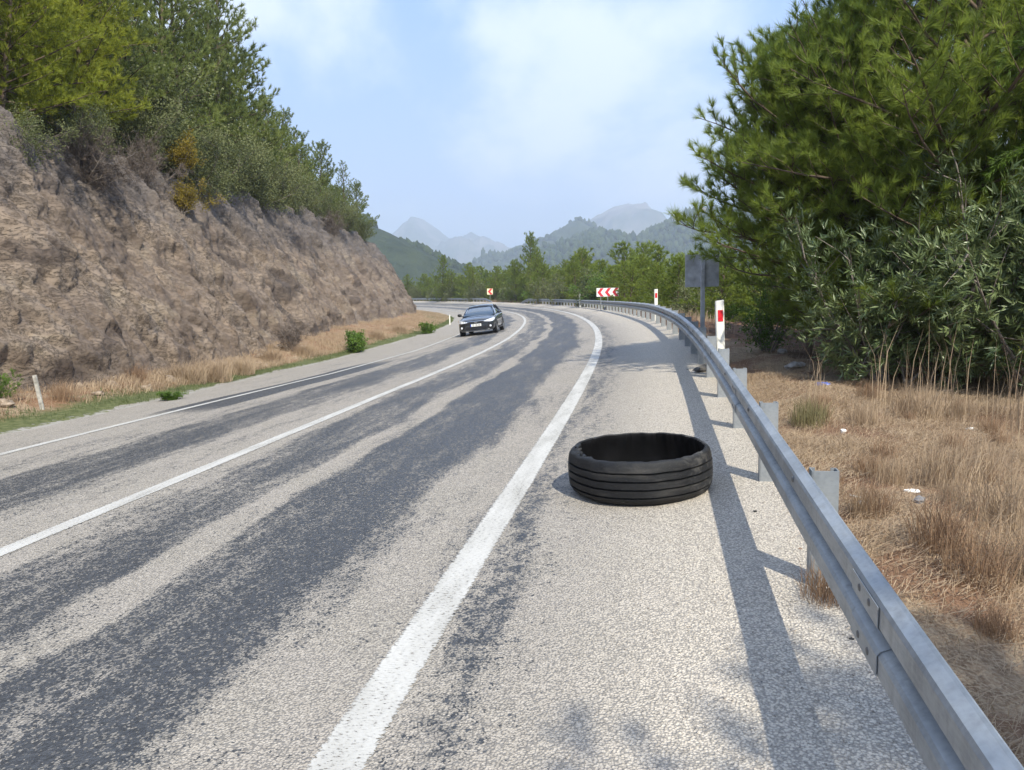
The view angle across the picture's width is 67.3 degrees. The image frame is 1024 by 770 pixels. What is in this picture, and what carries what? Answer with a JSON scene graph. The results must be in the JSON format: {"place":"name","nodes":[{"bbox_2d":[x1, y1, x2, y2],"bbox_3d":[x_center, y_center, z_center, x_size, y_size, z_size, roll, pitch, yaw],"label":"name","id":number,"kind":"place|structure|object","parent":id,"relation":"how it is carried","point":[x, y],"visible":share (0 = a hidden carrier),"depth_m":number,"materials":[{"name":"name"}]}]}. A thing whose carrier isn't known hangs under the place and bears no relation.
{"place":"outdoors","nodes":[
{"label":"outdoors","id":0,"kind":"place"},
{"bbox_2d":[9,87,275,199],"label":"hillside","id":1,"kind":"structure","parent":0,"point":[41,130],"depth_m":28.32,"materials":[{"name":"brown soil"}]},
{"bbox_2d":[0,0,108,125],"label":"pine tree","id":2,"kind":"object","parent":1,"relation":"on","point":[30,59],"visible":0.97,"depth_m":20.17,"materials":[{"name":"green plant"}]},
{"bbox_2d":[0,0,126,109],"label":"pine tree","id":3,"kind":"object","parent":1,"relation":"on","point":[62,7],"visible":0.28,"depth_m":23.39,"materials":[{"name":"green plant"}]},
{"bbox_2d":[9,0,124,129],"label":"pine tree","id":4,"kind":"object","parent":1,"relation":"on","point":[94,12],"visible":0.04,"depth_m":28.06,"materials":[{"name":"green plant"}]},
{"bbox_2d":[8,0,158,138],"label":"pine tree","id":5,"kind":"object","parent":1,"relation":"on","point":[114,45],"visible":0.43,"depth_m":25.75,"materials":[{"name":"green plant"}]},
{"bbox_2d":[57,82,189,162],"bbox_3d":[-14.523,-9.597,28.410,4.811,3.647,4.224,8,8,28],"label":"bush","id":6,"kind":"object","parent":1,"relation":"on","point":[124,127],"visible":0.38,"depth_m":28.83,"materials":[{"name":"green plant"}]},
{"bbox_2d":[51,0,197,140],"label":"pine tree","id":7,"kind":"object","parent":1,"relation":"on","point":[150,69],"visible":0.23,"depth_m":29.89,"materials":[{"name":"green plant"}]},
{"bbox_2d":[87,0,229,143],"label":"pine tree","id":8,"kind":"object","parent":1,"relation":"on","point":[161,20],"visible":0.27,"depth_m":34.75,"materials":[{"name":"green plant"}]},
{"bbox_2d":[88,44,229,173],"bbox_3d":[-14.594,-11.268,32.726,5.845,5.483,8.188,3,7,-12],"label":"bush","id":9,"kind":"object","parent":1,"relation":"on","point":[179,122],"visible":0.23,"depth_m":30.40,"materials":[{"name":"green plant"}]},
{"bbox_2d":[139,0,245,169],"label":"pine tree","id":10,"kind":"object","parent":1,"relation":"on","point":[225,43],"visible":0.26,"depth_m":37.56,"materials":[{"name":"green plant"}]},
{"bbox_2d":[154,112,236,202],"bbox_3d":[-14.294,-9.882,33.886,5.269,3.994,4.626,5,7,2],"label":"bush","id":11,"kind":"object","parent":1,"relation":"on","point":[210,177],"visible":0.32,"depth_m":33.29,"materials":[{"name":"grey plant"}]},
{"bbox_2d":[148,0,282,157],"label":"pine tree","id":12,"kind":"object","parent":1,"relation":"on","point":[243,71],"visible":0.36,"depth_m":43.09,"materials":[{"name":"green plant"}]},
{"bbox_2d":[169,1,265,167],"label":"pine tree","id":13,"kind":"object","parent":1,"relation":"on","point":[240,110],"visible":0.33,"depth_m":40.39,"materials":[{"name":"green plant"}]},
{"bbox_2d":[196,119,276,201],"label":"bush","id":14,"kind":"object","parent":1,"relation":"on","point":[256,161],"visible":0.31,"depth_m":39.88,"materials":[{"name":"green plant"}]},
{"bbox_2d":[206,41,292,180],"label":"pine tree","id":15,"kind":"object","parent":1,"relation":"on","point":[254,80],"visible":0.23,"depth_m":46.04,"materials":[{"name":"green plant"}]},
{"bbox_2d":[249,92,290,184],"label":"pine tree","id":16,"kind":"object","parent":1,"relation":"on","point":[278,123],"visible":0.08,"depth_m":49.69,"materials":[{"name":"green plant"}]},
{"bbox_2d":[261,145,310,211],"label":"bush","id":17,"kind":"object","parent":1,"relation":"on","point":[293,171],"visible":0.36,"depth_m":47.74,"materials":[{"name":"green plant"}]},
{"bbox_2d":[265,104,318,205],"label":"pine tree","id":18,"kind":"object","parent":1,"relation":"on","point":[298,144],"visible":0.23,"depth_m":53.56,"materials":[{"name":"green plant"}]},
{"bbox_2d":[277,124,329,208],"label":"pine tree","id":19,"kind":"object","parent":1,"relation":"on","point":[306,146],"visible":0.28,"depth_m":58.18,"materials":[{"name":"green plant"}]},
{"bbox_2d":[303,138,351,211],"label":"pine tree","id":20,"kind":"object","parent":1,"relation":"on","point":[318,159],"visible":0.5,"depth_m":62.69,"materials":[{"name":"green plant"}]},
{"bbox_2d":[338,181,379,238],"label":"pine tree","id":21,"kind":"object","parent":1,"relation":"on","point":[356,192],"visible":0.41,"depth_m":75.89,"materials":[{"name":"green plant"}]},
{"bbox_2d":[0,106,416,392],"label":"cliff","id":22,"kind":"structure","parent":0,"point":[94,284],"depth_m":23.24,"materials":[{"name":"stone"}]},
{"bbox_2d":[0,97,79,170],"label":"bush","id":23,"kind":"object","parent":22,"relation":"on","point":[32,133],"visible":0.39,"depth_m":19.14,"materials":[{"name":"green plant"}]},
{"bbox_2d":[24,93,122,166],"bbox_3d":[-12.933,-7.595,23.091,2.750,2.580,3.853,-2,10,-44],"label":"bush","id":24,"kind":"object","parent":22,"relation":"on","point":[96,125],"visible":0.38,"depth_m":23.54,"materials":[{"name":"green plant"}]},
{"bbox_2d":[53,104,148,202],"bbox_3d":[-12.287,-6.810,22.788,3.035,2.682,2.288,25,7,-25],"label":"dead shrub","id":25,"kind":"object","parent":22,"relation":"on","point":[93,178],"visible":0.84,"depth_m":22.53,"materials":[{"name":"grey plant"}]},
{"bbox_2d":[110,129,192,202],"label":"dead shrub","id":26,"kind":"object","parent":22,"relation":"on","point":[150,164],"visible":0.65,"depth_m":26.91,"materials":[{"name":"grey plant"}]},
{"bbox_2d":[159,125,207,175],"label":"yellow shrub","id":27,"kind":"object","parent":22,"relation":"on","point":[183,153],"visible":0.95,"depth_m":30.45,"materials":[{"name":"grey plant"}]},
{"bbox_2d":[169,171,226,214],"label":"yellow shrub","id":28,"kind":"object","parent":22,"relation":"on","point":[186,197],"visible":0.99,"depth_m":30.18,"materials":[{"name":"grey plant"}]},
{"bbox_2d":[187,113,273,204],"bbox_3d":[-14.141,-10.755,38.202,4.470,4.193,6.261,2,7,-16],"label":"bush","id":29,"kind":"object","parent":22,"relation":"on","point":[232,166],"visible":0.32,"depth_m":36.54,"materials":[{"name":"green plant"}]},
{"bbox_2d":[227,136,325,216],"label":"bush","id":30,"kind":"object","parent":22,"relation":"on","point":[267,183],"visible":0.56,"depth_m":44.50,"materials":[{"name":"green plant"}]},
{"bbox_2d":[273,171,320,214],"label":"bush","id":31,"kind":"object","parent":22,"relation":"on","point":[303,199],"visible":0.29,"depth_m":52.49,"materials":[{"name":"green plant"}]},
{"bbox_2d":[298,174,342,218],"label":"bush","id":32,"kind":"object","parent":22,"relation":"on","point":[317,206],"visible":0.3,"depth_m":57.05,"materials":[{"name":"green plant"}]},
{"bbox_2d":[313,188,366,227],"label":"bush","id":33,"kind":"object","parent":22,"relation":"on","point":[343,209],"visible":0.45,"depth_m":62.25,"materials":[{"name":"green plant"}]},
{"bbox_2d":[354,227,487,288],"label":"hill","id":34,"kind":"structure","parent":0,"point":[403,257],"depth_m":689.66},
{"bbox_2d":[362,213,491,291],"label":"forest","id":35,"kind":"object","parent":34,"relation":"on","point":[455,263],"visible":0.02,"depth_m":758.52,"materials":[{"name":"plant"}]},
{"bbox_2d":[392,217,511,263],"bbox_3d":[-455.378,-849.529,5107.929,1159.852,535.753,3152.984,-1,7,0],"label":"mountain","id":36,"kind":"structure","parent":0,"point":[466,248],"depth_m":4455.39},
{"bbox_2d":[0,301,927,769],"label":"road","id":37,"kind":"structure","parent":0,"point":[256,609],"depth_m":4.33,"materials":[{"name":"asphalt"}]},
{"bbox_2d":[0,308,464,454],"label":"edge line","id":38,"kind":"object","parent":37,"relation":"on","point":[11,451],"visible":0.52,"depth_m":12.37,"materials":[{"name":"white paint"}]},
{"bbox_2d":[0,305,525,555],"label":"line","id":39,"kind":"object","parent":37,"relation":"on","point":[14,546],"visible":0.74,"depth_m":7.33,"materials":[{"name":"white paint"}]},
{"bbox_2d":[307,303,602,769],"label":"edge line","id":40,"kind":"object","parent":37,"relation":"on","point":[472,556],"visible":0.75,"depth_m":3.78,"materials":[{"name":"white paint"}]},
{"bbox_2d":[458,304,503,335],"bbox_3d":[-1.515,-3.295,38.686,2.185,1.513,4.604,-6,6,6],"label":"car","id":41,"kind":"object","parent":37,"relation":"on","point":[481,317],"visible":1,"depth_m":37.20,"materials":[{"name":"grey paint"}]},
{"bbox_2d":[568,432,712,505],"bbox_3d":[0.981,0.625,5.943,1.095,0.345,1.114,-4,8,0],"label":"tyre","id":42,"kind":"object","parent":37,"relation":"on","point":[643,468],"visible":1,"depth_m":5.57,"materials":[{"name":"rubber"}]},
{"bbox_2d":[772,552,839,608],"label":"grass tuft","id":43,"kind":"object","parent":37,"relation":"on","point":[828,593],"visible":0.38,"depth_m":3.76,"materials":[{"name":"plant"}]},
{"bbox_2d":[0,301,1023,766],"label":"verge","id":44,"kind":"structure","parent":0,"point":[980,677],"depth_m":5.10,"materials":[{"name":"plant"}]},
{"bbox_2d":[0,368,23,398],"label":"shrub","id":45,"kind":"object","parent":44,"relation":"on","point":[5,382],"visible":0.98,"depth_m":13.34,"materials":[{"name":"green plant"}]},
{"bbox_2d":[44,374,80,401],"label":"grass tuft","id":46,"kind":"object","parent":44,"relation":"on","point":[62,393],"visible":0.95,"depth_m":13.96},
{"bbox_2d":[153,357,216,384],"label":"grass clump","id":47,"kind":"object","parent":44,"relation":"on","point":[196,375],"visible":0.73,"depth_m":18.64,"materials":[{"name":"plant"}]},
{"bbox_2d":[180,351,242,382],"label":"grass clump","id":48,"kind":"object","parent":44,"relation":"on","point":[221,373],"visible":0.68,"depth_m":19.57,"materials":[{"name":"plant"}]},
{"bbox_2d":[0,310,448,412],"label":"dry grass","id":49,"kind":"structure","parent":44,"relation":"on","point":[322,340],"depth_m":26.83,"materials":[{"name":"plant"}]},
{"bbox_2d":[0,314,453,421],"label":"green grass","id":50,"kind":"structure","parent":44,"relation":"on","point":[441,324],"depth_m":17.26,"materials":[{"name":"plant"}]},
{"bbox_2d":[218,354,274,375],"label":"grass clump","id":51,"kind":"object","parent":44,"relation":"on","point":[245,367],"visible":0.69,"depth_m":21.74,"materials":[{"name":"plant"}]},
{"bbox_2d":[266,315,315,350],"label":"shrub","id":52,"kind":"object","parent":44,"relation":"on","point":[296,339],"visible":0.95,"depth_m":30.43,"materials":[{"name":"grey plant"}]},
{"bbox_2d":[344,329,368,352],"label":"leafy bush","id":53,"kind":"object","parent":44,"relation":"on","point":[356,342],"visible":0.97,"depth_m":32.68,"materials":[{"name":"green plant"}]},
{"bbox_2d":[427,254,451,301],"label":"pine tree","id":54,"kind":"object","parent":44,"relation":"on","point":[441,262],"visible":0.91,"depth_m":144.43,"materials":[{"name":"green plant"}]},
{"bbox_2d":[501,259,526,301],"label":"pine tree","id":55,"kind":"object","parent":44,"relation":"on","point":[514,272],"visible":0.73,"depth_m":110.71,"materials":[{"name":"green plant"}]},
{"bbox_2d":[511,231,540,302],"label":"pine tree","id":56,"kind":"object","parent":44,"relation":"on","point":[530,239],"visible":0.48,"depth_m":106.86,"materials":[{"name":"green plant"}]},
{"bbox_2d":[524,246,552,302],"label":"pine tree","id":57,"kind":"object","parent":44,"relation":"on","point":[534,257],"visible":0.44,"depth_m":102.39,"materials":[{"name":"green plant"}]},
{"bbox_2d":[527,270,563,303],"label":"bush","id":58,"kind":"object","parent":44,"relation":"on","point":[536,292],"visible":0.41,"depth_m":91.35,"materials":[{"name":"green plant"}]},
{"bbox_2d":[558,254,585,304],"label":"pine tree","id":59,"kind":"object","parent":44,"relation":"on","point":[573,262],"visible":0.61,"depth_m":77.11,"materials":[{"name":"green plant"}]},
{"bbox_2d":[565,267,620,306],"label":"bush","id":60,"kind":"object","parent":44,"relation":"on","point":[591,284],"visible":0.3,"depth_m":64.88,"materials":[{"name":"green plant"}]},
{"bbox_2d":[603,260,648,307],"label":"pine tree","id":61,"kind":"object","parent":44,"relation":"on","point":[624,264],"visible":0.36,"depth_m":54.78,"materials":[{"name":"green plant"}]},
{"bbox_2d":[602,240,651,272],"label":"pine tree","id":62,"kind":"object","parent":44,"relation":"on","point":[623,243],"visible":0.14,"depth_m":88.74,"materials":[{"name":"green plant"}]},
{"bbox_2d":[608,263,651,309],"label":"pine tree","id":63,"kind":"object","parent":44,"relation":"on","point":[631,267],"visible":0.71,"depth_m":49.22,"materials":[{"name":"green plant"}]},
{"bbox_2d":[624,261,674,310],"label":"pine tree","id":64,"kind":"object","parent":44,"relation":"on","point":[652,274],"visible":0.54,"depth_m":42.46,"materials":[{"name":"green plant"}]},
{"bbox_2d":[631,243,673,298],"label":"pine tree","id":65,"kind":"object","parent":44,"relation":"on","point":[658,253],"visible":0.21,"depth_m":59.61,"materials":[{"name":"green plant"}]},
{"bbox_2d":[650,256,709,308],"bbox_3d":[8.620,-4.715,39.252,2.996,3.804,3.380,2,8,29],"label":"pine tree","id":66,"kind":"object","parent":44,"relation":"on","point":[681,262],"visible":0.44,"depth_m":38.99,"materials":[{"name":"green plant"}]},
{"bbox_2d":[666,274,727,318],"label":"bush","id":67,"kind":"object","parent":44,"relation":"on","point":[686,309],"visible":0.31,"depth_m":36.51,"materials":[{"name":"green plant"}]},
{"bbox_2d":[685,254,718,327],"bbox_3d":[3.603,-1.437,14.557,0.652,2.041,0.070,-2,7,-3],"label":"road sign","id":68,"kind":"object","parent":44,"relation":"on","point":[700,274],"visible":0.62,"depth_m":14.50,"materials":[{"name":"metal"}]},
{"bbox_2d":[678,243,756,321],"bbox_3d":[8.616,-4.085,32.394,3.280,3.910,2.824,-4,8,-22],"label":"pine tree","id":69,"kind":"object","parent":44,"relation":"on","point":[724,283],"visible":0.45,"depth_m":32.05,"materials":[{"name":"green plant"}]},
{"bbox_2d":[715,300,724,350],"bbox_3d":[3.065,-0.636,11.312,0.118,1.221,0.072,-3,7,0],"label":"marker post","id":70,"kind":"object","parent":44,"relation":"on","point":[719,324],"visible":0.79,"depth_m":11.26,"materials":[{"name":"white plastic"}]},
{"bbox_2d":[727,215,799,329],"bbox_3d":[10.703,-4.293,31.734,3.848,5.894,4.469,1,7,18],"label":"pine tree","id":71,"kind":"object","parent":44,"relation":"on","point":[744,293],"visible":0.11,"depth_m":31.89,"materials":[{"name":"green plant"}]},
{"bbox_2d":[521,299,1023,769],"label":"guardrail","id":72,"kind":"object","parent":44,"relation":"on","point":[947,724],"visible":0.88,"depth_m":2.65,"materials":[{"name":"metal"}]},
{"bbox_2d":[724,277,827,352],"bbox_3d":[4.770,-1.257,14.148,2.041,1.540,1.246,-1,7,0],"label":"leafy bush","id":73,"kind":"object","parent":44,"relation":"on","point":[763,334],"visible":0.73,"depth_m":14.07,"materials":[{"name":"green plant"}]},
{"bbox_2d":[666,0,946,358],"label":"pine tree","id":74,"kind":"object","parent":44,"relation":"on","point":[746,197],"visible":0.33,"depth_m":11.88,"materials":[{"name":"green plant"}]},
{"bbox_2d":[781,393,837,428],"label":"grass tuft","id":75,"kind":"object","parent":44,"relation":"on","point":[808,415],"visible":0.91,"depth_m":7.42,"materials":[{"name":"plant"}]},
{"bbox_2d":[711,0,1023,365],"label":"pine tree","id":76,"kind":"object","parent":44,"relation":"on","point":[861,10],"visible":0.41,"depth_m":10.66,"materials":[{"name":"green plant"}]},
{"bbox_2d":[839,480,896,519],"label":"grass tuft","id":77,"kind":"object","parent":44,"relation":"on","point":[854,511],"visible":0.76,"depth_m":4.82,"materials":[{"name":"plant"}]},
{"bbox_2d":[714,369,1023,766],"bbox_3d":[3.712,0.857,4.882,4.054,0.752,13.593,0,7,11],"label":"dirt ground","id":78,"kind":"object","parent":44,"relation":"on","point":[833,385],"depth_m":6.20,"materials":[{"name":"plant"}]},
{"bbox_2d":[722,0,1023,373],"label":"pine tree","id":79,"kind":"object","parent":44,"relation":"on","point":[983,10],"visible":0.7,"depth_m":9.61,"materials":[{"name":"green plant"}]},
{"bbox_2d":[845,444,902,477],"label":"grass tuft","id":80,"kind":"object","parent":44,"relation":"on","point":[862,466],"visible":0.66,"depth_m":5.68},
{"bbox_2d":[833,393,917,427],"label":"grass tuft","id":81,"kind":"object","parent":44,"relation":"on","point":[870,418],"visible":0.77,"depth_m":7.40,"materials":[{"name":"plant"}]},
{"bbox_2d":[845,471,910,517],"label":"grass tuft","id":82,"kind":"object","parent":44,"relation":"on","point":[871,489],"visible":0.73,"depth_m":4.82,"materials":[{"name":"plant"}]},
{"bbox_2d":[862,320,898,409],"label":"grass tuft","id":83,"kind":"object","parent":44,"relation":"on","point":[880,396],"visible":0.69,"depth_m":8.19,"materials":[{"name":"plant"}]},
{"bbox_2d":[865,434,909,461],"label":"grass tuft","id":84,"kind":"object","parent":44,"relation":"on","point":[891,450],"visible":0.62,"depth_m":6.09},
{"bbox_2d":[864,449,926,486],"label":"grass tuft","id":85,"kind":"object","parent":44,"relation":"on","point":[892,473],"visible":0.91,"depth_m":5.42,"materials":[{"name":"plant"}]},
{"bbox_2d":[770,188,1023,385],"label":"oleander","id":86,"kind":"object","parent":44,"relation":"on","point":[840,336],"visible":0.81,"depth_m":9.79,"materials":[{"name":"green plant"}]},
{"bbox_2d":[869,375,969,423],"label":"grass tuft","id":87,"kind":"object","parent":44,"relation":"on","point":[909,408],"visible":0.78,"depth_m":7.75,"materials":[{"name":"plant"}]},
{"bbox_2d":[820,138,1023,389],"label":"oleander","id":88,"kind":"object","parent":44,"relation":"on","point":[941,331],"visible":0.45,"depth_m":9.33,"materials":[{"name":"green plant"}]},
{"bbox_2d":[820,0,1023,319],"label":"pine tree","id":89,"kind":"object","parent":44,"relation":"on","point":[974,1],"depth_m":12.85,"materials":[{"name":"green plant"}]},
{"bbox_2d":[880,482,1019,556],"bbox_3d":[2.349,0.711,4.156,0.701,0.372,0.743,-5,8,-27],"label":"grass tuft","id":90,"kind":"object","parent":44,"relation":"on","point":[937,531],"visible":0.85,"depth_m":4.18,"materials":[{"name":"plant"}]},
{"bbox_2d":[927,471,982,503],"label":"grass tuft","id":91,"kind":"object","parent":44,"relation":"on","point":[947,492],"visible":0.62,"depth_m":4.96,"materials":[{"name":"plant"}]},
{"bbox_2d":[904,435,1011,491],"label":"grass tuft","id":92,"kind":"object","parent":44,"relation":"on","point":[934,470],"visible":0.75,"depth_m":5.37,"materials":[{"name":"plant"}]},
{"bbox_2d":[899,97,1023,389],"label":"oleander","id":93,"kind":"object","parent":44,"relation":"on","point":[954,239],"visible":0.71,"depth_m":8.81,"materials":[{"name":"green plant"}]},
{"bbox_2d":[910,26,1023,283],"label":"pine tree","id":94,"kind":"object","parent":44,"relation":"on","point":[994,151],"visible":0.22,"depth_m":10.18,"materials":[{"name":"green plant"}]},
{"bbox_2d":[916,511,1023,594],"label":"grass tuft","id":95,"kind":"object","parent":44,"relation":"on","point":[987,562],"visible":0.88,"depth_m":3.84,"materials":[{"name":"plant"}]},
{"bbox_2d":[923,425,1023,484],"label":"grass tuft","id":96,"kind":"object","parent":44,"relation":"on","point":[987,456],"visible":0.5,"depth_m":5.57,"materials":[{"name":"plant"}]},
{"bbox_2d":[933,446,1023,536],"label":"grass tuft","id":97,"kind":"object","parent":44,"relation":"on","point":[1008,499],"visible":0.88,"depth_m":4.55,"materials":[{"name":"plant"}]},
{"bbox_2d":[941,32,1023,252],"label":"pine tree","id":98,"kind":"object","parent":44,"relation":"on","point":[1017,149],"visible":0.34,"depth_m":9.33,"materials":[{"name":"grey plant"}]},
{"bbox_2d":[950,502,1023,583],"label":"grass tuft","id":99,"kind":"object","parent":44,"relation":"on","point":[1008,545],"visible":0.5,"depth_m":4.08,"materials":[{"name":"plant"}]},
{"bbox_2d":[960,592,1023,645],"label":"grass tuft","id":100,"kind":"object","parent":44,"relation":"on","point":[995,620],"visible":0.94,"depth_m":3.45,"materials":[{"name":"plant"}]},
{"bbox_2d":[471,221,592,272],"bbox_3d":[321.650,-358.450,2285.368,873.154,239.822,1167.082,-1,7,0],"label":"hill","id":101,"kind":"structure","parent":0,"point":[569,230],"depth_m":2058.83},
{"bbox_2d":[470,216,597,273],"bbox_3d":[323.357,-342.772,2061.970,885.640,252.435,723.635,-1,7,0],"label":"forest","id":102,"kind":"object","parent":101,"relation":"on","point":[497,255],"visible":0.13,"depth_m":2049.23,"materials":[{"name":"plant"}]},
{"bbox_2d":[115,0,1008,247],"label":"sky","id":103,"kind":"structure","parent":0,"point":[501,121],"materials":[{"name":"blue"}]},
{"bbox_2d":[590,202,666,234],"bbox_3d":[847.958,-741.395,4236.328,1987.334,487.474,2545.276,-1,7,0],"label":"mountain","id":104,"kind":"structure","parent":0,"point":[628,218],"depth_m":3781.45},
{"bbox_2d":[545,207,755,276],"bbox_3d":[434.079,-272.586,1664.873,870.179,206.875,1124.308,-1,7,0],"label":"hill","id":105,"kind":"structure","parent":0,"point":[612,261],"depth_m":1423.61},
{"bbox_2d":[510,204,769,288],"bbox_3d":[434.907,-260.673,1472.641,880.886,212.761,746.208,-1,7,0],"label":"forest","id":106,"kind":"object","parent":105,"relation":"on","point":[591,237],"visible":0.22,"depth_m":1456.62,"materials":[{"name":"plant"}]},
{"bbox_2d":[521,375,1004,769],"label":"gravel","id":107,"kind":"structure","parent":0,"point":[868,665],"depth_m":3.61,"materials":[{"name":"gravel"}]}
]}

